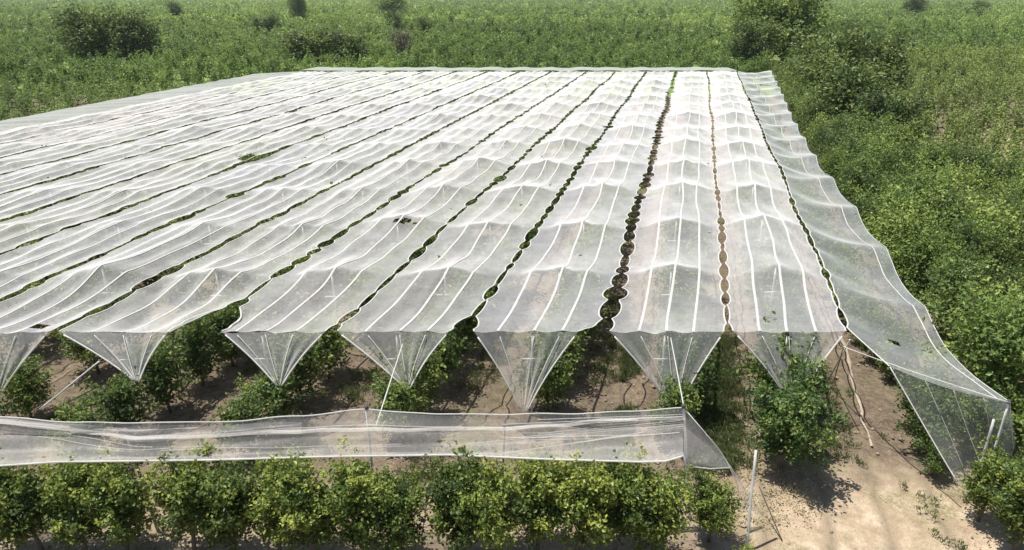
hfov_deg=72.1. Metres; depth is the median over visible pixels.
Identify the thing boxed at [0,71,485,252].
orchard net
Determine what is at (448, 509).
orchard tree
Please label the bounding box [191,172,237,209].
orchard tree
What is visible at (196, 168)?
orchard tree
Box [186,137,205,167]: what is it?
orchard tree
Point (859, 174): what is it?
wood tree
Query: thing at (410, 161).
orchard tree
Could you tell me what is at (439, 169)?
orchard tree
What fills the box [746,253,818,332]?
orchard tree
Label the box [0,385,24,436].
orchard tree
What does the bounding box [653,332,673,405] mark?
support post
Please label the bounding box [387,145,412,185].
orchard tree
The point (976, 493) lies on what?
shrub
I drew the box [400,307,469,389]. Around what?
orchard tree
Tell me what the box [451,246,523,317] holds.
orchard tree
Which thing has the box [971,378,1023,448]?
orchard tree
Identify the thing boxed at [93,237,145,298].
orchard tree
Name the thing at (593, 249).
orchard tree
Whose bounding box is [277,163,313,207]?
orchard tree
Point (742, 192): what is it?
orchard tree
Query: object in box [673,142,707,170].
orchard tree
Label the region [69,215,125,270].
orchard tree
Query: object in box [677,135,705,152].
orchard tree
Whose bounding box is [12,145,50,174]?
orchard tree
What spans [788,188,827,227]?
orchard tree
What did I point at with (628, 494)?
orchard tree
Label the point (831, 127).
wood tree
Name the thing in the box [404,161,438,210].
orchard tree
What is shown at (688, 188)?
orchard tree
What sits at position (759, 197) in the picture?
orchard tree
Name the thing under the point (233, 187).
orchard tree
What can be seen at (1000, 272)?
wood tree
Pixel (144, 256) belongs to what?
orchard tree
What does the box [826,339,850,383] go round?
prop stake
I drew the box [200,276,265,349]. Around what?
orchard tree
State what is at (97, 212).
orchard tree
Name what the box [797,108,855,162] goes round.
wood tree
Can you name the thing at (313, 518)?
orchard tree
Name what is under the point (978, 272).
wood tree
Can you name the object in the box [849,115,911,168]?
wood tree
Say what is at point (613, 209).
orchard tree
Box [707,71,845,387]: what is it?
orchard net
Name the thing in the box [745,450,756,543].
white post
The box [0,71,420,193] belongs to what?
orchard net
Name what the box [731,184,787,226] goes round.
orchard tree
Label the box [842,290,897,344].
orchard tree
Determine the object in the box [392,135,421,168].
orchard tree
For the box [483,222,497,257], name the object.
support post
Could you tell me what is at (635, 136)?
orchard tree
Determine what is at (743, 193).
orchard tree
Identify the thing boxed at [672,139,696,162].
orchard tree
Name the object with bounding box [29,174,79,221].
orchard tree
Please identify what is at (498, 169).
orchard tree
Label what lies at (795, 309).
orchard tree
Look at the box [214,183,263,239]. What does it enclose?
orchard tree
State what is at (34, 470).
orchard tree
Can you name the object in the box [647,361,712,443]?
orchard tree
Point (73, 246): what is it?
orchard tree
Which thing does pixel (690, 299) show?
orchard tree
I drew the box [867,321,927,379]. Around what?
orchard tree
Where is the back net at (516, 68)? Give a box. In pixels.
[304,67,736,70]
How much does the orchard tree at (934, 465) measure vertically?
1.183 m
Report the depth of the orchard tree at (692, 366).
22.99 m
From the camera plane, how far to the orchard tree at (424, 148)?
55.38 m
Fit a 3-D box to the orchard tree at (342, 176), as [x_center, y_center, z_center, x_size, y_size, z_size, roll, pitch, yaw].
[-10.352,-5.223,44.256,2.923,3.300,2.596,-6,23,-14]
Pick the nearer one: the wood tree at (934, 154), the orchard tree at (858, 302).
the orchard tree at (858, 302)
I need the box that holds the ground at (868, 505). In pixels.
[0,1,1023,549]
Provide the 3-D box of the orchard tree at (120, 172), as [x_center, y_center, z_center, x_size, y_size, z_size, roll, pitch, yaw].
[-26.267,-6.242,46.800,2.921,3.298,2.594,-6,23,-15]
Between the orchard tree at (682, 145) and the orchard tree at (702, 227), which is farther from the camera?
the orchard tree at (682, 145)
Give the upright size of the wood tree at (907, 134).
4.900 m
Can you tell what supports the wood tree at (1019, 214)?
on the ground at (868, 505)
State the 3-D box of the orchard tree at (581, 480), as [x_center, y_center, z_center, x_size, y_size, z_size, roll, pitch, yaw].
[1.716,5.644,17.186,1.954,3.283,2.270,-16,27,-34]
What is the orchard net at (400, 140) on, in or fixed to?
on the support post at (108, 293)
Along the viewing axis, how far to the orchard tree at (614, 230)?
36.17 m
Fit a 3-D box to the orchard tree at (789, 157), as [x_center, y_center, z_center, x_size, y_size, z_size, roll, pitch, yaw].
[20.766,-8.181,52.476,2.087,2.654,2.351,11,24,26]
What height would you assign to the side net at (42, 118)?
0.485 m
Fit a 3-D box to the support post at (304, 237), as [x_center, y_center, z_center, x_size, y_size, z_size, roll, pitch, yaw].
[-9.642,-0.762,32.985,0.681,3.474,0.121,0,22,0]
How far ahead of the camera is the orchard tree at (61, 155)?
52.13 m
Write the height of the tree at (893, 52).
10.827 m
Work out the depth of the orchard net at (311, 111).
50.81 m
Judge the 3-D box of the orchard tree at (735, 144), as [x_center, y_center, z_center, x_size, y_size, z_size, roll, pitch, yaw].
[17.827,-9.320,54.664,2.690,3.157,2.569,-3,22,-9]
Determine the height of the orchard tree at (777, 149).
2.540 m
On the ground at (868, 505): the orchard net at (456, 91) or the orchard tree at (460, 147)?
the orchard tree at (460, 147)
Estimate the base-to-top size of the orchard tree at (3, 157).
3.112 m
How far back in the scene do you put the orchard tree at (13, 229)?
35.66 m
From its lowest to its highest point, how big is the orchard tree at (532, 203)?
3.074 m
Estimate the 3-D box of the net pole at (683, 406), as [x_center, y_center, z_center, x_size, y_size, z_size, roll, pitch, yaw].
[4.560,4.962,18.375,0.595,3.724,0.105,-1,22,-3]
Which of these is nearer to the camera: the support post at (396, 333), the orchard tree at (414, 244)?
the support post at (396, 333)
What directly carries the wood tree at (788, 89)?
on the ground at (868, 505)
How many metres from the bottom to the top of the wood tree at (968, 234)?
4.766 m
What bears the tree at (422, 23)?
on the ground at (868, 505)
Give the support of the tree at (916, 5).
on the ground at (868, 505)
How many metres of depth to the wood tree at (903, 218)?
32.62 m
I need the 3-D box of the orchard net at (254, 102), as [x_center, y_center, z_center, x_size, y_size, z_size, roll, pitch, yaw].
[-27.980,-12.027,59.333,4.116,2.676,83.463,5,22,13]
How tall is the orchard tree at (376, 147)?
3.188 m
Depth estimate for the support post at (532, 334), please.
22.96 m
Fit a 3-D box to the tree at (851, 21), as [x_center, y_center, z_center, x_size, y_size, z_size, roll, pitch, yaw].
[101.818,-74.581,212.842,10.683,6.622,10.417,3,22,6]
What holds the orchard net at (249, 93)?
on the support post
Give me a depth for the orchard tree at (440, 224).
35.36 m
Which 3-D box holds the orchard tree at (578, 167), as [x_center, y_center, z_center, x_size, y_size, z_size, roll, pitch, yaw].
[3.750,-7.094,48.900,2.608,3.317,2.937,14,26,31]
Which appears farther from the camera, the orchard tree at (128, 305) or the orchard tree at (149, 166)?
the orchard tree at (149, 166)
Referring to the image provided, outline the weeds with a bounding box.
[0,292,967,549]
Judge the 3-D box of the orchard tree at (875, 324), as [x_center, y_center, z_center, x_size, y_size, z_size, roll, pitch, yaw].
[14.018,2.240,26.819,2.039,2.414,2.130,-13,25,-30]
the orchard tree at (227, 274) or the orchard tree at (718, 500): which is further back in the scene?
the orchard tree at (227, 274)
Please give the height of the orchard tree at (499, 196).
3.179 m
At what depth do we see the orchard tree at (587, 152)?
52.90 m
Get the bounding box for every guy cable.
[39,361,99,409]
[376,344,402,424]
[670,337,683,403]
[843,346,1010,402]
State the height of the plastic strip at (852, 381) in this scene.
0.045 m
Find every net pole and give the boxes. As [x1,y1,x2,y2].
[122,428,159,532]
[364,405,373,469]
[502,425,505,473]
[681,404,690,519]
[976,419,994,476]
[992,399,1011,452]
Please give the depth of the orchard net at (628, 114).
40.99 m
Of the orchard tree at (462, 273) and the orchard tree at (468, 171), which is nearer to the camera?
the orchard tree at (462, 273)
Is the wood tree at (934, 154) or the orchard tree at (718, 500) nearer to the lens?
the orchard tree at (718, 500)
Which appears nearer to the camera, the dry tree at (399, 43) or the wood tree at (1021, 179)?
the wood tree at (1021, 179)
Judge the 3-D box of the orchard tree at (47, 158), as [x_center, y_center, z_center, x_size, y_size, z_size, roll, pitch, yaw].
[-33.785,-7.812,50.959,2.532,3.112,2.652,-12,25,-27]
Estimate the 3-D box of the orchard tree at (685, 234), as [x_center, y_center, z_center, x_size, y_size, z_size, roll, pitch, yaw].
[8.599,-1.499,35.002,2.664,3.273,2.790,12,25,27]
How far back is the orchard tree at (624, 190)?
43.38 m
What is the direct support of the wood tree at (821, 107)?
on the ground at (868, 505)
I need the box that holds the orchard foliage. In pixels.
[48,77,794,167]
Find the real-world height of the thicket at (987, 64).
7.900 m
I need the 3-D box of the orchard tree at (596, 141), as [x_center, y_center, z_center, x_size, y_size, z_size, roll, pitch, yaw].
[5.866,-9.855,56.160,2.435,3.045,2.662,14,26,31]
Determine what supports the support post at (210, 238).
on the ground at (868, 505)
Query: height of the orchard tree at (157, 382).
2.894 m
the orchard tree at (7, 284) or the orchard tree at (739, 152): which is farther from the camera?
the orchard tree at (739, 152)
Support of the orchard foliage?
on the ground at (868, 505)
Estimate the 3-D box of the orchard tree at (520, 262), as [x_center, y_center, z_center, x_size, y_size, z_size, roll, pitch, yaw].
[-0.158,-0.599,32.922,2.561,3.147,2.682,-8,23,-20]
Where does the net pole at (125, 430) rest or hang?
on the ground at (868, 505)
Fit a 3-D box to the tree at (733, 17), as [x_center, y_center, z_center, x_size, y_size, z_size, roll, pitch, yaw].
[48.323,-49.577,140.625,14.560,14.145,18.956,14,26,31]
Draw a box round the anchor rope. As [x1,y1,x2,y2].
[759,486,781,540]
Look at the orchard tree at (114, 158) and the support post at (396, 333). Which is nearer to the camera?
the support post at (396, 333)
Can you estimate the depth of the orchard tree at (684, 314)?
25.90 m
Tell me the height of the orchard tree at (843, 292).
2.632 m
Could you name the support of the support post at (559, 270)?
on the ground at (868, 505)
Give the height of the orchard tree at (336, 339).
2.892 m
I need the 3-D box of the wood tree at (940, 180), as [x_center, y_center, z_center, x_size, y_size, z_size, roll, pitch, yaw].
[22.202,-3.854,37.533,5.190,5.796,5.567,-7,23,-18]
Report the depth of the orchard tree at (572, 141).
54.26 m
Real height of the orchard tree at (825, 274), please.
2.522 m
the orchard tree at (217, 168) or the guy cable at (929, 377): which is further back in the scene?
the orchard tree at (217, 168)
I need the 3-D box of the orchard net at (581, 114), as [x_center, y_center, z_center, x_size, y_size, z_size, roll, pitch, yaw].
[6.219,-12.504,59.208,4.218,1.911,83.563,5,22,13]
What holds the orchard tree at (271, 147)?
on the ground at (868, 505)
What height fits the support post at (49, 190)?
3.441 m
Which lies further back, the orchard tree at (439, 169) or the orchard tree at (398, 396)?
the orchard tree at (439, 169)
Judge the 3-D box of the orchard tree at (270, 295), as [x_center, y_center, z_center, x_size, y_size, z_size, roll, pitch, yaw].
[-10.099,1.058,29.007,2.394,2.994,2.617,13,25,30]
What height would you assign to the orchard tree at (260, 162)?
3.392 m
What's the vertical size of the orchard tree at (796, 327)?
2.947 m
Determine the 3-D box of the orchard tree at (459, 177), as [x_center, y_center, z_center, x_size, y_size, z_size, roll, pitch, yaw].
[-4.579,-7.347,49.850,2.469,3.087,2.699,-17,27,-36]
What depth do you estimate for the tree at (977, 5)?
396.90 m
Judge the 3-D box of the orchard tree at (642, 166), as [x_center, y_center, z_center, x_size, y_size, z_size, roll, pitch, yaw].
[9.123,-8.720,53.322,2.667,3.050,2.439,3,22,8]
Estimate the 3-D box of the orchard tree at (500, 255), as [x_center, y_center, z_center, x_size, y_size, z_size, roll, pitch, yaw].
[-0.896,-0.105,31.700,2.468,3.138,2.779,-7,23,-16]
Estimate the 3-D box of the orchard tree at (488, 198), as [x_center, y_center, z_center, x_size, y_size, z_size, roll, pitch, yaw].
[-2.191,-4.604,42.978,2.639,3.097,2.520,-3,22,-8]
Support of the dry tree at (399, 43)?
on the ground at (868, 505)
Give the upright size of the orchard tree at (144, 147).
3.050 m
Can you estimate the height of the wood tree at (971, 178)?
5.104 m
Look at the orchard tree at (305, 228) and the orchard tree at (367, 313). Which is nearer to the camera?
the orchard tree at (367, 313)
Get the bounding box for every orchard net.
[0,71,330,142]
[0,71,361,156]
[0,71,391,173]
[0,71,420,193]
[0,71,453,218]
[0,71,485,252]
[0,71,517,297]
[0,71,547,394]
[59,71,584,381]
[222,71,612,385]
[337,71,643,387]
[473,71,673,411]
[609,71,726,407]
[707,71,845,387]
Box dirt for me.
[47,361,1020,549]
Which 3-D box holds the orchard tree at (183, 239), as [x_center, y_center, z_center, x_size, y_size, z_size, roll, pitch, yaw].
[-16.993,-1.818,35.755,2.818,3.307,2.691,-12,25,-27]
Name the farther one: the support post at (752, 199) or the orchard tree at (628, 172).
the orchard tree at (628, 172)
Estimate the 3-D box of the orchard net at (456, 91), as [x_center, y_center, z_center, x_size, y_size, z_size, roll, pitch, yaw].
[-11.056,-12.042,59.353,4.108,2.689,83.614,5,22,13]
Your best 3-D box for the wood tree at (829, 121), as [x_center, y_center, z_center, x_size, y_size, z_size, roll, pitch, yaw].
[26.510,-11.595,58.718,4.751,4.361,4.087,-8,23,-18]
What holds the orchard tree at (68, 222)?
on the ground at (868, 505)
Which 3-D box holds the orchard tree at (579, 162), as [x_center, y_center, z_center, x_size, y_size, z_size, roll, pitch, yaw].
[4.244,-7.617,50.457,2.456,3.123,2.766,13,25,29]
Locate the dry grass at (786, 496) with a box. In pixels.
[690,430,824,529]
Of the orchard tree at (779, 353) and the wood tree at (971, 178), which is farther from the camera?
the wood tree at (971, 178)
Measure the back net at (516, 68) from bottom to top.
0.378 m
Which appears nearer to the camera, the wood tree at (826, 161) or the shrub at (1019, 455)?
the shrub at (1019, 455)
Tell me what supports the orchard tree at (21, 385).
on the ground at (868, 505)
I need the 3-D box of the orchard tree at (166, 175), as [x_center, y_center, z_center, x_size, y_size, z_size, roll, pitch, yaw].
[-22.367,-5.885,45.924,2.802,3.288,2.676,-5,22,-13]
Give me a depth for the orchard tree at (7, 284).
30.00 m
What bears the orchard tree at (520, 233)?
on the ground at (868, 505)
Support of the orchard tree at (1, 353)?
on the ground at (868, 505)
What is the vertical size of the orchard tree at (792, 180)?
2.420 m
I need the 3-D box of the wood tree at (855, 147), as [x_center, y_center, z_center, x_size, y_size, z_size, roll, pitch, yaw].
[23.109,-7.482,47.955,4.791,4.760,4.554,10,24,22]
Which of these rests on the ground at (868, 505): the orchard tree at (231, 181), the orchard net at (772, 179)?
the orchard tree at (231, 181)
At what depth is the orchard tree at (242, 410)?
20.87 m
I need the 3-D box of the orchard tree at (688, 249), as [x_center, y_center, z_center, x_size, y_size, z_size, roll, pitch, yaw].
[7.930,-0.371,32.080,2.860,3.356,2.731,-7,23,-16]
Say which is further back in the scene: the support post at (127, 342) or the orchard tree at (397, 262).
the orchard tree at (397, 262)
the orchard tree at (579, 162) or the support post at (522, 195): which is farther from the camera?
the orchard tree at (579, 162)
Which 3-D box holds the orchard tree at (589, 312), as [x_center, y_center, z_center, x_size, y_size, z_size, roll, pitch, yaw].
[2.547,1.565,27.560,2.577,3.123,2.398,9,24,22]
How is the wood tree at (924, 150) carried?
on the ground at (868, 505)
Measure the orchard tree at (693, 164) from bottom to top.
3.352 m
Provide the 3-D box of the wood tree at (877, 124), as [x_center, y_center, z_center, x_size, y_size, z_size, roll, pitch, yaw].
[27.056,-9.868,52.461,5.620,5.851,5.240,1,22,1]
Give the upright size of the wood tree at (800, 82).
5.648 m
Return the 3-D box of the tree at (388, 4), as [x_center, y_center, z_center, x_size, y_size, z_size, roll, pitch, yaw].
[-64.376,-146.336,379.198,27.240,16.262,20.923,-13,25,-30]
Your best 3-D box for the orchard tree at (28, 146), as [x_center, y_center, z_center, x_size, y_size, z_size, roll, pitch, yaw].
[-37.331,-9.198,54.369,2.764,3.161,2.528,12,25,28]
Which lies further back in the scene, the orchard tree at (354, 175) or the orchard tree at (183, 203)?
the orchard tree at (354, 175)
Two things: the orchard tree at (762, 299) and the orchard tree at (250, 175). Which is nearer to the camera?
the orchard tree at (762, 299)
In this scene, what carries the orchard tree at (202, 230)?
on the ground at (868, 505)
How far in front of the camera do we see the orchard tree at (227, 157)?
51.50 m
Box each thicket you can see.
[0,0,1023,164]
[761,27,1023,200]
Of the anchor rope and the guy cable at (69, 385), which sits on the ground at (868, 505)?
the anchor rope
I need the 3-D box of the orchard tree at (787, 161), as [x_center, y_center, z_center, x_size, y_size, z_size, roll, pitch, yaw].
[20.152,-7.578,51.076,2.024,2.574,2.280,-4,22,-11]
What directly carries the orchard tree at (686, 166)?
on the ground at (868, 505)
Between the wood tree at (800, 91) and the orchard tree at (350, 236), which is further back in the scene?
the wood tree at (800, 91)
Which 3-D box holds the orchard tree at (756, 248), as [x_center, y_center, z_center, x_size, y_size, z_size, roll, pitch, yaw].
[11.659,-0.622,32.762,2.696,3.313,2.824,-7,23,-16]
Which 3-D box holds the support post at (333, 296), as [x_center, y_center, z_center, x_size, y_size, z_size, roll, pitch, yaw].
[-6.823,1.491,27.262,0.681,3.555,0.121,0,22,0]
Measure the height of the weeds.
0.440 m
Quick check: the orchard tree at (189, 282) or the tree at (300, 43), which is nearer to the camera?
the orchard tree at (189, 282)
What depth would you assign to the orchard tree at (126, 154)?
53.03 m
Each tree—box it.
[0,139,26,179]
[0,151,15,178]
[0,153,29,185]
[0,165,43,210]
[0,179,15,208]
[0,187,31,240]
[0,210,46,266]
[0,223,14,278]
[0,238,40,300]
[0,252,16,295]
[0,283,56,354]
[0,328,9,364]
[0,342,57,420]
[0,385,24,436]
[0,442,57,549]
[0,455,35,544]
[5,202,72,253]
[7,180,58,220]
[8,229,73,290]
[9,161,58,185]
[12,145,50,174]
[12,257,90,337]
[16,134,42,163]
[28,227,100,277]
[29,147,63,182]
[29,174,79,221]
[29,446,120,549]
[36,154,75,183]
[42,393,113,464]
[45,0,137,69]
[45,143,78,170]
[45,192,93,243]
[45,299,121,373]
[49,167,99,203]
[50,253,116,317]
[60,150,92,179]
[63,185,118,238]
[69,138,98,161]
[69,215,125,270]
[72,444,158,549]
[73,360,164,443]
[75,167,116,196]
[78,185,127,215]
[79,131,111,154]
[82,144,111,181]
[82,281,157,351]
[89,158,137,199]
[93,2,164,60]
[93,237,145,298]
[96,204,146,253]
[100,141,127,176]
[103,176,144,212]
[105,140,140,168]
[109,193,166,242]
[109,226,172,289]
[111,152,152,197]
[116,329,203,414]
[129,136,154,157]
[135,149,161,192]
[136,191,183,244]
[136,219,185,279]
[136,435,221,549]
[137,131,164,154]
[144,141,174,181]
[145,207,206,268]
[146,160,183,203]
[152,300,236,385]
[155,249,217,324]
[158,182,199,221]
[162,140,196,169]
[162,157,198,193]
[164,0,185,15]
[165,177,216,220]
[173,444,262,549]
[180,195,222,255]
[181,150,217,190]
[184,136,212,154]
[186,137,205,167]
[187,193,240,245]
[189,291,260,366]
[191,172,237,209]
[193,229,254,291]
[200,148,229,177]
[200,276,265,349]
[206,382,281,455]
[208,161,240,206]
[212,139,253,164]
[212,225,272,280]
[214,145,244,181]
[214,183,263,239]
[219,162,255,197]
[232,151,272,189]
[234,172,278,232]
[234,268,299,333]
[234,345,311,431]
[235,437,316,549]
[241,12,284,36]
[241,132,264,157]
[242,148,271,179]
[242,151,284,182]
[242,213,294,268]
[244,250,306,318]
[246,172,289,219]
[250,321,334,401]
[251,132,275,157]
[255,453,339,549]
[257,21,339,66]
[262,166,304,213]
[264,142,293,181]
[269,191,322,248]
[273,243,330,305]
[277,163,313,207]
[282,224,343,293]
[283,0,310,21]
[288,133,322,164]
[291,182,338,237]
[294,157,325,199]
[296,303,358,380]
[297,132,327,155]
[298,222,356,280]
[305,178,345,230]
[307,145,344,181]
[309,150,340,191]
[318,27,377,66]
[318,437,394,549]
[322,209,374,271]
[323,176,359,219]
[324,137,357,175]
[327,163,367,214]
[328,269,406,345]
[339,165,373,201]
[340,132,378,162]
[342,139,365,168]
[343,202,389,257]
[349,159,383,199]
[350,190,401,250]
[350,252,414,321]
[353,132,383,155]
[361,184,405,241]
[361,463,435,549]
[363,233,426,305]
[364,149,398,192]
[367,0,413,13]
[367,151,401,190]
[369,370,434,441]
[371,323,454,421]
[377,174,425,224]
[377,175,412,233]
[378,226,433,294]
[380,26,418,60]
[381,8,404,29]
[386,145,417,179]
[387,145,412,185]
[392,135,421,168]
[396,221,452,278]
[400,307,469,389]
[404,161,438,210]
[406,208,461,259]
[410,134,433,169]
[411,439,489,549]
[413,13,435,41]
[418,293,479,369]
[421,155,452,196]
[423,158,446,203]
[423,200,468,255]
[426,190,480,248]
[428,279,495,349]
[434,255,501,336]
[440,184,486,239]
[444,139,470,179]
[444,148,463,191]
[450,440,539,549]
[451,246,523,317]
[452,140,483,175]
[456,141,478,178]
[460,174,497,223]
[460,239,516,301]
[473,170,513,213]
[475,163,504,203]
[476,158,520,201]
[480,230,536,290]
[487,154,522,195]
[496,199,548,259]
[496,212,541,267]
[502,444,576,549]
[506,146,528,190]
[508,141,536,178]
[510,195,553,248]
[513,146,531,176]
[513,188,549,243]
[513,335,581,415]
[515,180,563,230]
[516,143,540,175]
[517,137,550,170]
[519,310,588,375]
[522,173,571,220]
[524,286,590,359]
[536,156,578,208]
[539,443,620,549]
[541,161,582,200]
[547,274,610,341]
[548,263,612,331]
[550,148,583,191]
[555,243,615,296]
[558,227,618,289]
[562,139,596,171]
[564,143,590,175]
[567,224,627,274]
[571,138,599,165]
[572,142,593,174]
[574,145,587,175]
[576,440,658,549]
[578,220,628,264]
[580,202,628,246]
[583,192,628,229]
[584,205,631,258]
[594,172,643,215]
[594,186,634,221]
[602,163,644,213]
[605,186,635,220]
[607,154,644,185]
[609,149,646,183]
[611,163,635,209]
[617,145,649,177]
[620,145,651,170]
[620,454,706,549]
[622,128,654,163]
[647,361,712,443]
[648,245,709,309]
[648,292,715,357]
[650,283,715,331]
[650,301,725,381]
[653,332,731,411]
[656,232,720,292]
[658,202,708,253]
[660,218,712,257]
[663,188,710,227]
[664,184,711,225]
[668,167,716,202]
[669,145,706,172]
[669,160,706,174]
[669,163,716,193]
[670,152,710,196]
[670,173,709,207]
[671,194,712,241]
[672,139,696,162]
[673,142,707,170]
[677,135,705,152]
[679,462,756,541]
[718,0,778,61]
[718,14,785,68]
[722,144,757,168]
[725,145,770,179]
[726,185,777,211]
[729,160,760,193]
[729,174,773,210]
[730,142,755,153]
[730,142,759,173]
[731,161,763,204]
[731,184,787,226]
[731,311,828,408]
[732,160,765,175]
[732,219,793,290]
[733,188,770,233]
[734,192,772,249]
[736,0,847,64]
[736,210,794,266]
[740,246,806,291]
[743,352,850,471]
[744,271,812,333]
[746,202,791,243]
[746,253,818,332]
[750,225,792,272]
[751,310,830,361]
[760,293,828,352]
[769,140,785,169]
[769,334,833,407]
[770,69,807,106]
[771,70,791,89]
[772,147,786,169]
[773,153,806,186]
[775,146,806,174]
[776,74,799,113]
[777,14,899,91]
[777,71,818,115]
[780,76,796,102]
[781,158,813,189]
[783,82,824,117]
[784,174,819,206]
[785,91,799,122]
[785,163,814,194]
[787,85,824,138]
[787,179,822,216]
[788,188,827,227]
[789,89,826,135]
[793,91,847,144]
[794,192,838,233]
[796,203,835,240]
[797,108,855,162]
[797,207,834,253]
[801,46,920,126]
[803,222,855,268]
[806,111,858,157]
[808,110,863,159]
[809,119,872,175]
[813,135,860,190]
[815,235,864,281]
[816,132,886,185]
[816,247,873,295]
[821,258,873,307]
[822,147,908,221]
[826,266,880,325]
[830,170,853,207]
[835,16,868,32]
[835,163,933,247]
[837,20,923,92]
[837,186,877,238]
[838,101,917,153]
[839,133,925,183]
[841,79,953,146]
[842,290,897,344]
[843,159,915,222]
[848,101,894,134]
[848,165,982,274]
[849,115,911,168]
[850,305,917,361]
[861,192,960,288]
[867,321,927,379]
[868,143,981,231]
[875,210,971,298]
[886,113,938,153]
[887,355,955,426]
[893,373,975,455]
[896,131,963,173]
[897,0,933,15]
[898,236,1023,344]
[904,130,990,180]
[914,274,1023,419]
[915,245,1023,352]
[915,436,955,475]
[921,167,1023,256]
[922,206,1023,288]
[922,266,1023,389]
[927,148,1002,195]
[937,192,1023,282]
[947,137,1021,196]
[947,380,1019,458]
[951,181,996,207]
[966,0,993,11]
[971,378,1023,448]
[972,255,1023,300]
[978,171,1020,201]
[981,188,1023,271]
[984,190,1023,217]
[987,164,1023,207]
[997,161,1023,195]
[998,145,1023,184]
[998,250,1023,286]
[999,179,1023,211]
[1015,373,1023,436]
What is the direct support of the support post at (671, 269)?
on the ground at (868, 505)
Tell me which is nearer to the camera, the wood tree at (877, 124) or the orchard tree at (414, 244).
the orchard tree at (414, 244)
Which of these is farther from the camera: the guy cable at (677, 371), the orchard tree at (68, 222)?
the orchard tree at (68, 222)
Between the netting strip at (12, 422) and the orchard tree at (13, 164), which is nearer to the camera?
the netting strip at (12, 422)
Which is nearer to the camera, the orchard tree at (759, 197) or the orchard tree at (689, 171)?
the orchard tree at (759, 197)
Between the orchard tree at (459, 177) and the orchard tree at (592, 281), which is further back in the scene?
the orchard tree at (459, 177)
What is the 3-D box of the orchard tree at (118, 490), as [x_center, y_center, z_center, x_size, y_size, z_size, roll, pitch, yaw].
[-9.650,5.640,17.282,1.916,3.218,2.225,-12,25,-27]
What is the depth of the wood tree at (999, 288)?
23.99 m
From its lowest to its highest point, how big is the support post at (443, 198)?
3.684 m
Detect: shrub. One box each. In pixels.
[731,541,755,549]
[953,435,1023,521]
[974,456,1023,549]
[1006,425,1023,469]
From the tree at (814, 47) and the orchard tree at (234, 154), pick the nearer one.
the orchard tree at (234, 154)
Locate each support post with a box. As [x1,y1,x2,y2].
[0,356,18,416]
[47,189,58,225]
[99,265,122,351]
[114,224,132,289]
[120,333,145,416]
[204,222,220,289]
[210,269,227,300]
[255,331,275,405]
[282,190,289,245]
[301,224,311,289]
[325,271,342,349]
[388,331,406,375]
[392,223,403,280]
[437,268,454,306]
[438,185,449,208]
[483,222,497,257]
[521,186,526,204]
[522,331,542,415]
[550,269,567,304]
[576,221,586,254]
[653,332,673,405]
[661,268,678,303]
[668,218,682,249]
[745,184,757,243]
[753,217,767,276]
[764,264,780,344]
[780,332,789,365]
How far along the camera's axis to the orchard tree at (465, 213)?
38.55 m
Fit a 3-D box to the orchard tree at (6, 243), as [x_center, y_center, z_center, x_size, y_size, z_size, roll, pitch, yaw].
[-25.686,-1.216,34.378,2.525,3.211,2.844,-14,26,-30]
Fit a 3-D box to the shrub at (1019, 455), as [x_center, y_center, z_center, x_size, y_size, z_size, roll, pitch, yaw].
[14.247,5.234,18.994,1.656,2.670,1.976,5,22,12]
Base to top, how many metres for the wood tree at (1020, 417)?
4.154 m
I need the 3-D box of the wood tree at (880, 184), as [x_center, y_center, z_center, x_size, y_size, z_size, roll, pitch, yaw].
[20.097,-3.352,37.520,4.512,4.866,4.568,0,22,0]
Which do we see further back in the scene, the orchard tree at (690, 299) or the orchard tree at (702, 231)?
the orchard tree at (702, 231)
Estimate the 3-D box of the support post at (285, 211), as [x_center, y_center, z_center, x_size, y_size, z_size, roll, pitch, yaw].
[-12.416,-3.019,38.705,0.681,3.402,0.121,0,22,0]
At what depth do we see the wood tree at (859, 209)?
40.05 m
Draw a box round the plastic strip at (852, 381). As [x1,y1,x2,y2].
[839,336,872,445]
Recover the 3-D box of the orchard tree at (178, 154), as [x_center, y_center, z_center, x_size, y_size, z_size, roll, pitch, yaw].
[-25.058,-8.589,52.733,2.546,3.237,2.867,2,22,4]
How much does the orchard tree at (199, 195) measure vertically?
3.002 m
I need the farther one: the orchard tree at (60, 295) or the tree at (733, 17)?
the tree at (733, 17)
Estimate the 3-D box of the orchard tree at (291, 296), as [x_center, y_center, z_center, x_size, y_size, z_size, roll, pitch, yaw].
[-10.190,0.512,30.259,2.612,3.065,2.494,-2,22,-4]
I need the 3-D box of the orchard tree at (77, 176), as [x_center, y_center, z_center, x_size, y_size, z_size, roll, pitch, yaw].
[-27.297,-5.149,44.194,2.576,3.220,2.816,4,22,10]
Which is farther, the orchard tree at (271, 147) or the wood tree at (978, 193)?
the orchard tree at (271, 147)
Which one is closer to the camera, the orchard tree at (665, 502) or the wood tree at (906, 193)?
the orchard tree at (665, 502)
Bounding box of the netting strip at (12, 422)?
[0,407,762,515]
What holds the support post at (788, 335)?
on the ground at (868, 505)
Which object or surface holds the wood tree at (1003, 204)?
on the ground at (868, 505)
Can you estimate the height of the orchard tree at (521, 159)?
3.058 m
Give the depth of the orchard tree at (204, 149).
55.06 m
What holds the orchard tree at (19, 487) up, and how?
on the ground at (868, 505)
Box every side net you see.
[0,71,300,131]
[738,70,1013,482]
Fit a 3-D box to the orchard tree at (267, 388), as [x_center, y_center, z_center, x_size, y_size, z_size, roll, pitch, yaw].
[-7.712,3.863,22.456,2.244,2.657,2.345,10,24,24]
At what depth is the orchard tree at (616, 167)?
48.48 m
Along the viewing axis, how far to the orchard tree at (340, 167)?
50.49 m
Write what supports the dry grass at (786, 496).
on the ground at (868, 505)
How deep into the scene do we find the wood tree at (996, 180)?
41.68 m
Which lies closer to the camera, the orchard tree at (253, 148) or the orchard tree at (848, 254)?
the orchard tree at (848, 254)
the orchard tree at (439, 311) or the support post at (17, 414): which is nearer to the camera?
the support post at (17, 414)

